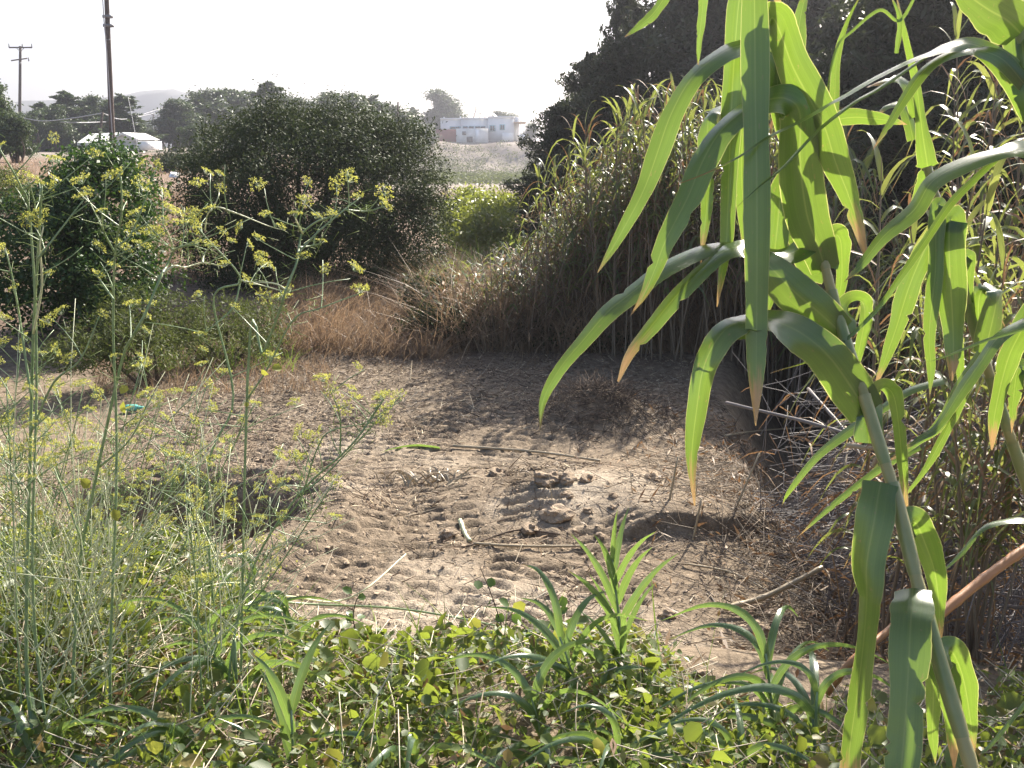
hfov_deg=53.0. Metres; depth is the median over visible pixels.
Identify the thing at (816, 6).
conifer
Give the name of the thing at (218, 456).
fennel plant
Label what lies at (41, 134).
pine tree
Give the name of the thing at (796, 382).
giant reed
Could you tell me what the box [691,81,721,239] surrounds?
giant reed
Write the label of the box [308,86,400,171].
pine tree
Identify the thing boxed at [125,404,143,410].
plastic bottle
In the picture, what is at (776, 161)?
giant reed
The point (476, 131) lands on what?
door
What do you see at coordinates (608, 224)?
giant reed
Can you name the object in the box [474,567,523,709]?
bramble sprig
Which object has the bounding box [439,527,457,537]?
earth clod
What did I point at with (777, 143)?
giant reed
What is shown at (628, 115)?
giant reed
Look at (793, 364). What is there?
giant reed
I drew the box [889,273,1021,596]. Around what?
giant reed
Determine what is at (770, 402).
giant reed
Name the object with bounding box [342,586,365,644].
bramble sprig
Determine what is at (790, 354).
giant reed
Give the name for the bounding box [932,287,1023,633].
giant reed
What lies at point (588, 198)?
giant reed
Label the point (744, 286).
giant reed
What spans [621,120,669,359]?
giant reed
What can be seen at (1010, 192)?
giant reed
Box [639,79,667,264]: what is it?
giant reed
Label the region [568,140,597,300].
giant reed
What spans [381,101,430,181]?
pine tree
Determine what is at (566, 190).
giant reed
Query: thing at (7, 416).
fennel plant
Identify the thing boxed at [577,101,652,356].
giant reed
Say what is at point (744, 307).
giant reed
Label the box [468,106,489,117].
bare tree
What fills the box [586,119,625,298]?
giant reed
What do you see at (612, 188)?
giant reed
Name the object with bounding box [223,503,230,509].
yellow leaf
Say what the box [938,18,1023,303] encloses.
giant reed
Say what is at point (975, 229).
giant reed
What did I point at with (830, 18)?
conifer
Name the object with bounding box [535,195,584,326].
giant reed
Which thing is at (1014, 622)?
cane trash
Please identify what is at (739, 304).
giant reed
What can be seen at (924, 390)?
giant reed
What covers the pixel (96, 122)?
power line
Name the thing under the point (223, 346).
fennel plant
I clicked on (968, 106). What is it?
giant reed
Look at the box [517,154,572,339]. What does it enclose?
giant reed
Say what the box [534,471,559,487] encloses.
earth clod
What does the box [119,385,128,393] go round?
yellow leaf
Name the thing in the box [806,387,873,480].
cut cane
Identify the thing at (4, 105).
pine tree
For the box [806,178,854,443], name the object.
giant reed
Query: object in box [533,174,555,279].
giant reed
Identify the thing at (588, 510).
earth clod
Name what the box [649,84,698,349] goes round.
giant reed
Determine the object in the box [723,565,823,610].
fallen cane
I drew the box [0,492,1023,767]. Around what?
vine cover
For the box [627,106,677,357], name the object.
giant reed
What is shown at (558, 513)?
earth clod
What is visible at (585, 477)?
earth clod
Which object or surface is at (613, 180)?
giant reed
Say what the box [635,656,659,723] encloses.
bramble sprig
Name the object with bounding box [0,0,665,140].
sky
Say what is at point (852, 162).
giant reed
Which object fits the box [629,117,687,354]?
giant reed
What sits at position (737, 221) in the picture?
giant reed
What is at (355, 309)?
dry grass
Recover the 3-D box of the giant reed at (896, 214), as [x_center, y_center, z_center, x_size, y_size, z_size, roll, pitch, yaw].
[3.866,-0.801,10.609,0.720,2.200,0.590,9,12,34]
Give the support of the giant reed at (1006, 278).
on the ground at (730, 383)
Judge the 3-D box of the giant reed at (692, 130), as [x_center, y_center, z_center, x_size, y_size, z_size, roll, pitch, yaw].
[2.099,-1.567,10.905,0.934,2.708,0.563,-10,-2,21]
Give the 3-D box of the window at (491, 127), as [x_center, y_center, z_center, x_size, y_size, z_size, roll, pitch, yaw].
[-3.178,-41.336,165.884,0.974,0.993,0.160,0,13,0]
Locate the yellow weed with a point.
(481, 209)
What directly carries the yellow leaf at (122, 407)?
attached to the fennel plant at (164, 271)
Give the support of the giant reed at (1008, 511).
on the ground at (730, 383)
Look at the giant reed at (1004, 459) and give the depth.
3.39 m
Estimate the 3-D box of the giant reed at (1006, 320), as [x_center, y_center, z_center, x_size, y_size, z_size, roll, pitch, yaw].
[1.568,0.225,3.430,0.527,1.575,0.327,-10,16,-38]
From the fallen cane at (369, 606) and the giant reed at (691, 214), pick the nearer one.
the fallen cane at (369, 606)
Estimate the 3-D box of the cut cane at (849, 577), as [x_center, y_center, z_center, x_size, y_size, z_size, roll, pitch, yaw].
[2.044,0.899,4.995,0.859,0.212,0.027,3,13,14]
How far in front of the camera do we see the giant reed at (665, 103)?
10.99 m
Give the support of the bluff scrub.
on the ground at (730, 383)
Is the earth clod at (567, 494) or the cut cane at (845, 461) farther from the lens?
the earth clod at (567, 494)
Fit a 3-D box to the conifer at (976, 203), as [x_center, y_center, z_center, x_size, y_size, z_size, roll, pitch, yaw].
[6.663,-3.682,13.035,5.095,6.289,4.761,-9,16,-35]
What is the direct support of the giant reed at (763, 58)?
on the ground at (730, 383)
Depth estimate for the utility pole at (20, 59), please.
95.85 m
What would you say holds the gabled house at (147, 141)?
on the ground at (730, 383)
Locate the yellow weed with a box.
[431,181,529,254]
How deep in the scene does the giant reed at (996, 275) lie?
3.64 m
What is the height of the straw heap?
0.101 m
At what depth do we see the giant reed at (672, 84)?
11.09 m
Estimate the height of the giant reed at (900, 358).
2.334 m
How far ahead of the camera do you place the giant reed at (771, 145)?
10.89 m
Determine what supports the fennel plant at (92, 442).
on the ground at (730, 383)
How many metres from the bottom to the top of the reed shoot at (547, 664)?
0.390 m
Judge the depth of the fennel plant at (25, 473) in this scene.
2.86 m
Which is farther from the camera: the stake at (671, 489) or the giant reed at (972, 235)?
the stake at (671, 489)
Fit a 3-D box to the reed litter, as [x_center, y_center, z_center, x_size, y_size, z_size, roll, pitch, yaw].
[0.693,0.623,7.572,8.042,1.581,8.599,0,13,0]
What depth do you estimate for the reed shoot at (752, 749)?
2.58 m
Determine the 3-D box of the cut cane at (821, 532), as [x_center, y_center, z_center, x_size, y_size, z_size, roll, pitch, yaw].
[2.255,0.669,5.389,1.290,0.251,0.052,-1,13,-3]
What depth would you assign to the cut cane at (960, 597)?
2.66 m
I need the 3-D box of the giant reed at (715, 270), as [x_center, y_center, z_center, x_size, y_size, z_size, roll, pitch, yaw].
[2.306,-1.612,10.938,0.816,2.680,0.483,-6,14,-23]
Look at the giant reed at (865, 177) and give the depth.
10.61 m
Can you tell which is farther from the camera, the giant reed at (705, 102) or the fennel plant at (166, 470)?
the giant reed at (705, 102)
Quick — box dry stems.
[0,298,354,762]
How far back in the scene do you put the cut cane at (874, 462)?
4.81 m
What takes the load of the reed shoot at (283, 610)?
on the ground at (730, 383)
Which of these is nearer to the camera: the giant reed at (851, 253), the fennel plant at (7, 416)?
the fennel plant at (7, 416)
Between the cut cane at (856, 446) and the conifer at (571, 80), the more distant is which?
the conifer at (571, 80)
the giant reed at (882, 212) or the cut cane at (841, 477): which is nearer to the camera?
the cut cane at (841, 477)
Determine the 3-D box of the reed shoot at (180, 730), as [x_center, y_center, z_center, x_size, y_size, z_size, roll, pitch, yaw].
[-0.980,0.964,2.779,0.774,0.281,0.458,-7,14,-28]
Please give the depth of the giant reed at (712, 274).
10.93 m
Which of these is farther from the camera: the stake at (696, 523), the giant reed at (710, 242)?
the giant reed at (710, 242)
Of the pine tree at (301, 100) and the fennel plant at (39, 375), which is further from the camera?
the pine tree at (301, 100)
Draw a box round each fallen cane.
[212,553,405,638]
[256,594,494,625]
[453,444,600,461]
[458,518,471,541]
[466,529,559,547]
[473,542,586,547]
[683,562,776,596]
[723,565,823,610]
[724,425,837,436]
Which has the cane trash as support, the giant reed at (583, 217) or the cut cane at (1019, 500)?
the cut cane at (1019, 500)
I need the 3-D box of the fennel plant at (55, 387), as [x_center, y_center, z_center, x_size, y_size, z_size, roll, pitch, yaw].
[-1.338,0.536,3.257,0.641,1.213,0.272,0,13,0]
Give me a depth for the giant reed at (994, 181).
3.54 m
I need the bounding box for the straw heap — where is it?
[373,466,475,488]
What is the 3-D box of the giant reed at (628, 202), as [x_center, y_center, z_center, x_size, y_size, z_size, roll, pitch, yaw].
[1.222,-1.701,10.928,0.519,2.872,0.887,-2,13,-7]
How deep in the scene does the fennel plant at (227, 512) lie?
2.83 m
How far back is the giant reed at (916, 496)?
3.90 m
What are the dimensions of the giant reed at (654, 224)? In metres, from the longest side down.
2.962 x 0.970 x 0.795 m
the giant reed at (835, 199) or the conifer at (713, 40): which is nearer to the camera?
the giant reed at (835, 199)
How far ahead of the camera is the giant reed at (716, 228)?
11.60 m
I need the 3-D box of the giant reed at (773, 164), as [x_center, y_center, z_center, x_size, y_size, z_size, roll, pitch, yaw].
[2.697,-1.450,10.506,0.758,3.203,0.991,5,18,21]
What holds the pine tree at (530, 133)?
on the ground at (730, 383)
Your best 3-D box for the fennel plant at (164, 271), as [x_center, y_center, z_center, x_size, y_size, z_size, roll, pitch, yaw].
[-0.957,0.285,2.779,0.613,1.613,0.266,3,13,11]
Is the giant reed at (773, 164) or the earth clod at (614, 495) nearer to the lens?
the earth clod at (614, 495)
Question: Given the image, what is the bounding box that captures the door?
[475,130,478,141]
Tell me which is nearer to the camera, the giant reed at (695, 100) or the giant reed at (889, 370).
the giant reed at (889, 370)
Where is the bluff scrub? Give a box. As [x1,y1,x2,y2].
[420,140,540,184]
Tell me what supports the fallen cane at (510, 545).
on the ground at (730, 383)
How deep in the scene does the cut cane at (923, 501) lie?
4.33 m
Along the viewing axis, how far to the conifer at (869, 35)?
12.13 m
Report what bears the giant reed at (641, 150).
on the ground at (730, 383)
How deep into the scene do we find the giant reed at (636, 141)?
10.90 m
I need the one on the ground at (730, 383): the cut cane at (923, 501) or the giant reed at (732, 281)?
the giant reed at (732, 281)
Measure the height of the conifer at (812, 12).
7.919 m
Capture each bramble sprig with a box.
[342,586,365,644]
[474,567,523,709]
[507,614,551,709]
[558,596,570,687]
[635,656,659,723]
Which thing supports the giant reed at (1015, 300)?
on the ground at (730, 383)
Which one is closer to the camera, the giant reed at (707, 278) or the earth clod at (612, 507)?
the earth clod at (612, 507)
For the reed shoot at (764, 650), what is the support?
on the ground at (730, 383)
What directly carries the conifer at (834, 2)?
on the ground at (730, 383)
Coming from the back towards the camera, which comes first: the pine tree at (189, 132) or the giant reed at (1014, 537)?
the pine tree at (189, 132)
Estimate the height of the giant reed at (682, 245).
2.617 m
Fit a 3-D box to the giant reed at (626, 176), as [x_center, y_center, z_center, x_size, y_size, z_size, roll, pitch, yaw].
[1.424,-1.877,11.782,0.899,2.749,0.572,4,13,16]
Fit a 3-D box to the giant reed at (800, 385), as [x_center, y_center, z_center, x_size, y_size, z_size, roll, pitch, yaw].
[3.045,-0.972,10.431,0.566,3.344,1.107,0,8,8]
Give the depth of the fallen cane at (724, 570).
5.48 m
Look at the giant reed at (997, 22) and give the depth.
1.82 m
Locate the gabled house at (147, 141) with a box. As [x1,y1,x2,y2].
[77,132,161,149]
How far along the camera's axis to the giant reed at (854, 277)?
9.81 m
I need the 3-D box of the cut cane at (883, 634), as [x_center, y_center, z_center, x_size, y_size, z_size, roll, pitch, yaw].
[1.097,0.865,3.206,0.265,0.195,0.055,-6,14,-24]
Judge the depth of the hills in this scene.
560.85 m
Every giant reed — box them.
[506,189,547,303]
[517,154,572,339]
[530,195,554,289]
[531,167,564,300]
[533,162,563,312]
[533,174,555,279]
[535,153,580,295]
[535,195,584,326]
[536,176,566,279]
[539,0,978,767]
[540,192,568,277]
[542,199,579,299]
[544,115,601,292]
[548,143,592,324]
[550,102,623,311]
[550,173,603,320]
[551,159,605,323]
[553,136,625,354]
[553,151,578,261]
[556,123,612,321]
[556,183,606,334]
[558,193,594,326]
[559,161,594,311]
[562,174,581,273]
[563,107,609,245]
[564,135,618,351]
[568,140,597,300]
[571,142,605,312]
[573,96,648,355]
[575,130,628,331]
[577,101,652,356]
[579,136,612,289]
[580,94,644,285]
[584,145,626,312]
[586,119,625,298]
[588,141,612,280]
[591,85,674,354]
[593,97,637,292]
[593,113,658,324]
[593,116,640,287]
[595,142,630,285]
[596,125,651,299]
[598,82,650,319]
[598,85,652,343]
[601,97,676,286]
[602,81,656,278]
[605,124,659,337]
[607,85,695,358]
[608,154,685,279]
[609,96,648,317]
[615,86,694,342]
[616,95,666,353]
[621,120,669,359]
[623,84,701,294]
[624,87,692,353]
[625,0,1023,755]
[627,79,664,131]
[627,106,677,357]
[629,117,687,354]
[630,126,692,356]
[632,80,691,320]
[636,102,699,347]
[638,94,688,353]
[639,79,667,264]
[641,95,716,312]
[642,71,697,290]
[643,137,689,353]
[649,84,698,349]
[653,89,710,360]
[655,118,701,342]
[656,105,714,360]
[657,77,737,360]
[659,82,709,297]
[661,84,719,312]
[671,94,742,334]
[671,102,741,334]
[672,105,737,333]
[675,111,743,362]
[675,126,700,323]
[676,114,740,359]
[677,189,743,355]
[679,79,716,236]
[679,121,723,322]
[684,150,770,337]
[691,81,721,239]
[694,78,731,301]
[696,167,737,345]
[697,86,719,239]
[699,96,730,285]
[699,175,726,291]
[700,144,776,360]
[705,95,774,379]
[710,114,738,322]
[711,142,780,407]
[711,143,771,316]
[712,175,769,387]
[713,183,743,318]
[715,136,774,368]
[716,125,773,362]
[723,138,778,364]
[725,130,776,390]
[734,116,794,417]
[735,114,777,308]
[735,129,776,412]
[736,121,774,312]
[736,138,776,409]
[743,273,784,403]
[766,106,871,434]
[766,245,794,403]
[769,144,867,437]
[769,166,833,425]
[769,175,865,439]
[770,154,873,440]
[770,187,840,429]
[774,180,857,444]
[782,0,1023,535]
[783,130,942,652]
[791,353,825,446]
[798,125,878,446]
[802,326,926,643]
[803,137,871,407]
[803,188,897,464]
[804,256,940,654]
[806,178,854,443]
[808,140,890,439]
[813,139,882,440]
[815,158,903,394]
[815,204,874,435]
[817,145,900,431]
[819,115,1023,660]
[824,125,872,230]
[824,217,884,350]
[826,163,1023,645]
[827,179,850,254]
[847,230,873,441]
[848,213,906,455]
[848,228,891,369]
[849,179,889,359]
[850,247,1006,596]
[856,170,1011,566]
[861,200,925,445]
[861,214,904,359]
[864,199,914,356]
[864,237,921,435]
[868,203,915,373]
[868,230,910,377]
[870,223,917,375]
[875,65,1019,490]
[875,241,925,401]
[875,275,926,434]
[878,237,908,325]
[879,235,900,371]
[880,74,1023,410]
[886,193,1004,635]
[887,218,923,390]
[888,315,987,589]
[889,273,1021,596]
[893,176,1023,636]
[893,305,1023,664]
[896,138,1023,561]
[896,236,921,396]
[897,192,1023,655]
[899,285,939,432]
[901,282,936,425]
[907,2,1021,251]
[908,299,936,433]
[912,211,1023,651]
[915,314,940,436]
[917,58,1022,325]
[921,192,1010,630]
[922,205,1023,659]
[922,309,1020,632]
[924,221,993,392]
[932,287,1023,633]
[936,31,1023,324]
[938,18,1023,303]
[940,89,1023,435]
[943,61,1022,442]
[947,253,1023,635]
[947,421,1023,645]
[950,355,1022,633]
[953,272,1023,665]
[954,283,1023,663]
[964,318,1023,684]
[965,108,1023,253]
[968,400,1023,667]
[973,247,1022,400]
[979,105,1023,436]
[982,397,1023,554]
[987,238,1019,354]
[991,92,1023,283]
[993,103,1023,313]
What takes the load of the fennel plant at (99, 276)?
on the ground at (730, 383)
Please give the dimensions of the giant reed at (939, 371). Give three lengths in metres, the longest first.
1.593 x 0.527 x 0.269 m
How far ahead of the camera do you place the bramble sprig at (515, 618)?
3.13 m
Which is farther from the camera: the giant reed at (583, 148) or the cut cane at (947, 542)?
the giant reed at (583, 148)
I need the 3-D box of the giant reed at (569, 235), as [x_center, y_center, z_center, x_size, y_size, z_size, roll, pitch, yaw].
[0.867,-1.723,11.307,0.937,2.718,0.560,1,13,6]
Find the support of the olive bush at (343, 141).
on the ground at (730, 383)
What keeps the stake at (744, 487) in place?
on the ground at (730, 383)
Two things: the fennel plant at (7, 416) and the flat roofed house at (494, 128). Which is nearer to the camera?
the fennel plant at (7, 416)
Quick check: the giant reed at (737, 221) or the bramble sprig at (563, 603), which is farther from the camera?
the giant reed at (737, 221)
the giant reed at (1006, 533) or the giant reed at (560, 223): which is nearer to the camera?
the giant reed at (1006, 533)
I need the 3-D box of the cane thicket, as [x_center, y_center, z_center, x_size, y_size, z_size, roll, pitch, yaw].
[2.519,-1.324,12.677,8.418,3.496,6.026,6,14,25]
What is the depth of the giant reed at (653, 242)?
11.04 m
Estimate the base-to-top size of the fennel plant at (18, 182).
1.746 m
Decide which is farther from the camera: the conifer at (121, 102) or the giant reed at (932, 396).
the conifer at (121, 102)
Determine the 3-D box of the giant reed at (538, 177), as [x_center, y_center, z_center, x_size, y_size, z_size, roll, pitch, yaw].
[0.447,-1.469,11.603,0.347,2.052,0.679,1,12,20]
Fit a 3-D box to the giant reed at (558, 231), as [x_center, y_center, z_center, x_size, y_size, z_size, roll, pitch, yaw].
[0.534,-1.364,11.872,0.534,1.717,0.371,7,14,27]
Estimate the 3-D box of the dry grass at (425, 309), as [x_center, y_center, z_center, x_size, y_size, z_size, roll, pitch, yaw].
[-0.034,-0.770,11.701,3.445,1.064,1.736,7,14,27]
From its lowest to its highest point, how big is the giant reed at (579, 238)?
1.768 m
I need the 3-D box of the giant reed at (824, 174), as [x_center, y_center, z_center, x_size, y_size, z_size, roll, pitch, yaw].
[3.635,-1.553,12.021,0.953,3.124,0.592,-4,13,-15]
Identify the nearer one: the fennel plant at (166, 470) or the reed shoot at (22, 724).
the reed shoot at (22, 724)
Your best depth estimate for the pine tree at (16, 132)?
42.33 m
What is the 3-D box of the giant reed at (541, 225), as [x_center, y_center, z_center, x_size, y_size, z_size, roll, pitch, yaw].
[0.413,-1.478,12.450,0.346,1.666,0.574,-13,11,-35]
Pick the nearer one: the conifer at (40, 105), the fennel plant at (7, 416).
the fennel plant at (7, 416)
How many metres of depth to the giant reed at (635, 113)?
10.70 m
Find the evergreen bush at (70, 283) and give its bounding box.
[0,128,196,343]
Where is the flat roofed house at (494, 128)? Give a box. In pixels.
[436,113,525,142]
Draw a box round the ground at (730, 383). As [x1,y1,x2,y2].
[0,141,1023,767]
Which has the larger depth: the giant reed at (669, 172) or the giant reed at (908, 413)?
the giant reed at (669, 172)
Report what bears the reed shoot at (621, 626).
on the ground at (730, 383)
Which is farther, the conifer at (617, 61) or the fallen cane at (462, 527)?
the conifer at (617, 61)
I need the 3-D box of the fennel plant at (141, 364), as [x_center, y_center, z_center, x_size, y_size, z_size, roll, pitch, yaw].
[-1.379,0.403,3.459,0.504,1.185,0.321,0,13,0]
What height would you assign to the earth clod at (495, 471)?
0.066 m
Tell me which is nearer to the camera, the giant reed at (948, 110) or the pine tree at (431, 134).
the giant reed at (948, 110)
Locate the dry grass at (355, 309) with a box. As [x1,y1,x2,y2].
[0,152,774,396]
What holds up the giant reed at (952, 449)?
on the ground at (730, 383)
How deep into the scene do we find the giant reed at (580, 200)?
11.71 m
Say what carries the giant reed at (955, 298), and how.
on the ground at (730, 383)
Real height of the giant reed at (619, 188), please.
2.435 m
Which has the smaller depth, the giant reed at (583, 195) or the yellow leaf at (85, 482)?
the yellow leaf at (85, 482)
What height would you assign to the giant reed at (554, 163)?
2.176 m
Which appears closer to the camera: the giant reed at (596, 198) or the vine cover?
the vine cover
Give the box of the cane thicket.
[397,133,1019,433]
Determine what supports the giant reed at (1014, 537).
on the ground at (730, 383)
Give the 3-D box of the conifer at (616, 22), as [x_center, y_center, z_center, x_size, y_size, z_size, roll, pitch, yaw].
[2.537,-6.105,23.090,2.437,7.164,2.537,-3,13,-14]
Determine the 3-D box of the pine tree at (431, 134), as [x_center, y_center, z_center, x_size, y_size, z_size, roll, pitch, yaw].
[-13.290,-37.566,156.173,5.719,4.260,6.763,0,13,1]
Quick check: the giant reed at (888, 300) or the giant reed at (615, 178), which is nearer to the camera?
the giant reed at (888, 300)
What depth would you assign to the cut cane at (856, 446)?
4.09 m
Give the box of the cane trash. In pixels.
[724,340,1023,668]
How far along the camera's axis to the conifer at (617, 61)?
19.49 m
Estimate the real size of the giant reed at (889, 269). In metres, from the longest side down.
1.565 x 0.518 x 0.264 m
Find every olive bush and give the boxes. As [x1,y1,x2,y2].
[143,138,222,172]
[154,73,468,302]
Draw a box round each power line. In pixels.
[24,113,100,120]
[61,108,161,122]
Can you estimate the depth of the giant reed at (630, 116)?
11.02 m
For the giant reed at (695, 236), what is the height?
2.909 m
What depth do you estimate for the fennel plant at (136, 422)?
3.38 m
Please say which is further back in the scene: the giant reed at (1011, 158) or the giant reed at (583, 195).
the giant reed at (583, 195)
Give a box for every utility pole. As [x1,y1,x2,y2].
[8,44,31,113]
[97,112,103,144]
[102,0,115,152]
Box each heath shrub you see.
[0,163,39,210]
[22,279,203,388]
[136,285,300,367]
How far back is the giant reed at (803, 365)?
10.26 m
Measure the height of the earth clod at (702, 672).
0.054 m
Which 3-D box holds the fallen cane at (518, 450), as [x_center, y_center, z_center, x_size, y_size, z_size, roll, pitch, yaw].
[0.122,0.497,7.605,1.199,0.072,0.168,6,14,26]
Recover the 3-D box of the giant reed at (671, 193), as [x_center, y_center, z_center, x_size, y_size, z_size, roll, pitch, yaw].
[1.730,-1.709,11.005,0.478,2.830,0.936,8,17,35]
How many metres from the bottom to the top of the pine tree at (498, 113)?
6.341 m
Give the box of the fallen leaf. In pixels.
[383,444,439,451]
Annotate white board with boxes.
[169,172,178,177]
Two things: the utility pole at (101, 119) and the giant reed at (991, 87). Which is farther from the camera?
the utility pole at (101, 119)
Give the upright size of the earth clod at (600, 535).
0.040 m
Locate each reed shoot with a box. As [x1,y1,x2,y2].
[0,692,137,767]
[61,705,278,767]
[98,597,338,729]
[199,553,346,649]
[207,624,329,767]
[217,589,370,668]
[268,730,499,767]
[412,707,536,765]
[435,639,650,767]
[471,564,652,732]
[515,704,697,767]
[564,508,676,726]
[621,697,809,767]
[626,602,888,767]
[665,651,889,766]
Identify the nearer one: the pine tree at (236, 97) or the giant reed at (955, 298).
the giant reed at (955, 298)
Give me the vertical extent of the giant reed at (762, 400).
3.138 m
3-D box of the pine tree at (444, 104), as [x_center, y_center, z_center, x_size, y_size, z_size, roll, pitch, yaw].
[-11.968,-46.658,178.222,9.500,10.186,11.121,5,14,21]
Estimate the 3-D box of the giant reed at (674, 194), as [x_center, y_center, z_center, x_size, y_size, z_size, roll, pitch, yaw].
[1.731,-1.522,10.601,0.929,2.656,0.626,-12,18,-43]
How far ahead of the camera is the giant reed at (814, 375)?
10.77 m
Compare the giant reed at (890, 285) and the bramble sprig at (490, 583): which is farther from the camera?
the giant reed at (890, 285)
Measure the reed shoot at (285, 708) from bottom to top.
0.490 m
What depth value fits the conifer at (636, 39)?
21.37 m
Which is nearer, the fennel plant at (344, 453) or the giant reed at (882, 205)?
the fennel plant at (344, 453)
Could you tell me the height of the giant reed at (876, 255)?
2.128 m
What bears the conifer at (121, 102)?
on the ground at (730, 383)
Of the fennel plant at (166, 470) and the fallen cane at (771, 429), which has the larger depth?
the fallen cane at (771, 429)
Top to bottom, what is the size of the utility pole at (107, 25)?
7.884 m
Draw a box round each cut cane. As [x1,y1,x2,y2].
[725,401,992,495]
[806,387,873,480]
[816,563,845,575]
[818,530,896,534]
[825,623,890,695]
[833,473,859,490]
[839,569,979,579]
[842,539,957,563]
[844,448,848,465]
[846,443,993,499]
[854,426,892,500]
[888,473,927,561]
[889,561,897,581]
[910,440,1023,510]
[917,435,1022,506]
[920,436,968,507]
[931,435,953,504]
[935,543,1023,616]
[943,534,987,553]
[1017,480,1023,530]
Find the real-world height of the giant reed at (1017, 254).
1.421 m
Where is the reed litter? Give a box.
[0,337,1023,677]
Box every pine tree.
[0,78,22,158]
[0,109,41,162]
[16,107,54,150]
[38,103,83,151]
[74,91,108,147]
[97,98,131,129]
[138,122,154,135]
[147,98,216,151]
[176,85,236,150]
[176,124,204,153]
[214,84,259,146]
[281,91,318,113]
[307,90,337,114]
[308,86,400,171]
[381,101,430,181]
[415,123,444,147]
[420,84,469,132]
[487,110,521,124]
[521,123,537,140]
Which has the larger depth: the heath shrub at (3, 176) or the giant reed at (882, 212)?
the heath shrub at (3, 176)
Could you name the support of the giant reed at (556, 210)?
on the ground at (730, 383)
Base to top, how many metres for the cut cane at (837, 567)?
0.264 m
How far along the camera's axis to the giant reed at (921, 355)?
9.12 m
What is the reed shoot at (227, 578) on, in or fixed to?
on the ground at (730, 383)
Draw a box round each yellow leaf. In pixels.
[35,510,42,519]
[61,627,70,637]
[80,478,90,488]
[110,509,120,520]
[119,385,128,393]
[120,401,125,412]
[139,578,146,584]
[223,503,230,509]
[224,543,233,552]
[261,369,268,375]
[271,364,281,370]
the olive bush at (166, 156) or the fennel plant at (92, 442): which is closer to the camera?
the fennel plant at (92, 442)
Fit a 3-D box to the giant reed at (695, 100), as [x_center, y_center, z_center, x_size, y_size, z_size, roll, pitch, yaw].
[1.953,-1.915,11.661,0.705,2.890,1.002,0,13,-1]
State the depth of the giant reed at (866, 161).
10.47 m
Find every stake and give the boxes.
[668,457,678,499]
[692,498,701,539]
[734,453,759,509]
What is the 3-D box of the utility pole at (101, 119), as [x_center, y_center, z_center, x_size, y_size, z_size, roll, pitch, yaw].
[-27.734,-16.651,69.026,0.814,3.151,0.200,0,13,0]
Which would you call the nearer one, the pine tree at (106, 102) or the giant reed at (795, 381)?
the giant reed at (795, 381)
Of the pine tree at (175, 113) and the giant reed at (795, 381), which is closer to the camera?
the giant reed at (795, 381)
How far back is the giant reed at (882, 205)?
11.62 m
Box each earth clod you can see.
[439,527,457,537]
[489,467,502,476]
[521,522,537,534]
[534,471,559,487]
[539,503,574,523]
[558,472,575,485]
[560,490,573,498]
[579,473,595,482]
[583,507,593,513]
[595,532,605,539]
[607,504,615,509]
[609,492,617,498]
[644,471,662,482]
[657,609,676,618]
[695,666,714,677]
[740,620,768,637]
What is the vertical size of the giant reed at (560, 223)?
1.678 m
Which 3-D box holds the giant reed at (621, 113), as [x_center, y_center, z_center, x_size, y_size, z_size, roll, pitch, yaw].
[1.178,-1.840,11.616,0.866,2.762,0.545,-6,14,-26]
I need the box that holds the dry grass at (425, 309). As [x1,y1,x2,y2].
[391,263,663,354]
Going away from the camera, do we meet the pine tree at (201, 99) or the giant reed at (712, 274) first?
the giant reed at (712, 274)
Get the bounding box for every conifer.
[27,101,82,150]
[48,90,93,151]
[76,93,169,151]
[228,81,293,151]
[364,93,407,180]
[408,106,422,124]
[498,51,602,218]
[499,100,592,251]
[528,36,670,230]
[546,0,835,186]
[594,0,719,142]
[596,0,656,64]
[742,0,1023,305]
[773,0,873,185]
[783,0,823,57]
[794,0,843,49]
[806,0,848,52]
[815,0,1023,279]
[921,59,1023,280]
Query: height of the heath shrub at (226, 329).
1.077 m
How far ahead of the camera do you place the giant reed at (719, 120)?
11.26 m
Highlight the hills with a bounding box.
[6,89,251,147]
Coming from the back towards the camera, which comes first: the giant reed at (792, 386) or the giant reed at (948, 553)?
the giant reed at (792, 386)
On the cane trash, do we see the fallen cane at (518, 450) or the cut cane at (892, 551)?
the cut cane at (892, 551)
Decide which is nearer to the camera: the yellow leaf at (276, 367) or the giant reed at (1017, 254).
the yellow leaf at (276, 367)
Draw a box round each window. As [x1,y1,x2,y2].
[489,125,494,130]
[500,124,504,129]
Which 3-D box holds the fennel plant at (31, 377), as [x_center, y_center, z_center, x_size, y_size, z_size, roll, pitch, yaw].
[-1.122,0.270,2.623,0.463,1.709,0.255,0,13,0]
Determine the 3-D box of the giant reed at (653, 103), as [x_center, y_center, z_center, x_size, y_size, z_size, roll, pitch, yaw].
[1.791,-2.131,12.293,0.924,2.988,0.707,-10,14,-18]
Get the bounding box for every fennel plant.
[0,131,89,764]
[0,146,144,710]
[0,332,63,650]
[0,356,59,764]
[0,408,74,710]
[0,412,108,682]
[20,376,180,681]
[39,186,252,745]
[49,151,190,748]
[58,325,164,650]
[62,406,235,650]
[69,388,196,639]
[77,345,232,649]
[117,386,303,699]
[129,450,269,706]
[141,165,363,709]
[149,429,347,725]
[228,362,406,735]
[229,167,393,735]

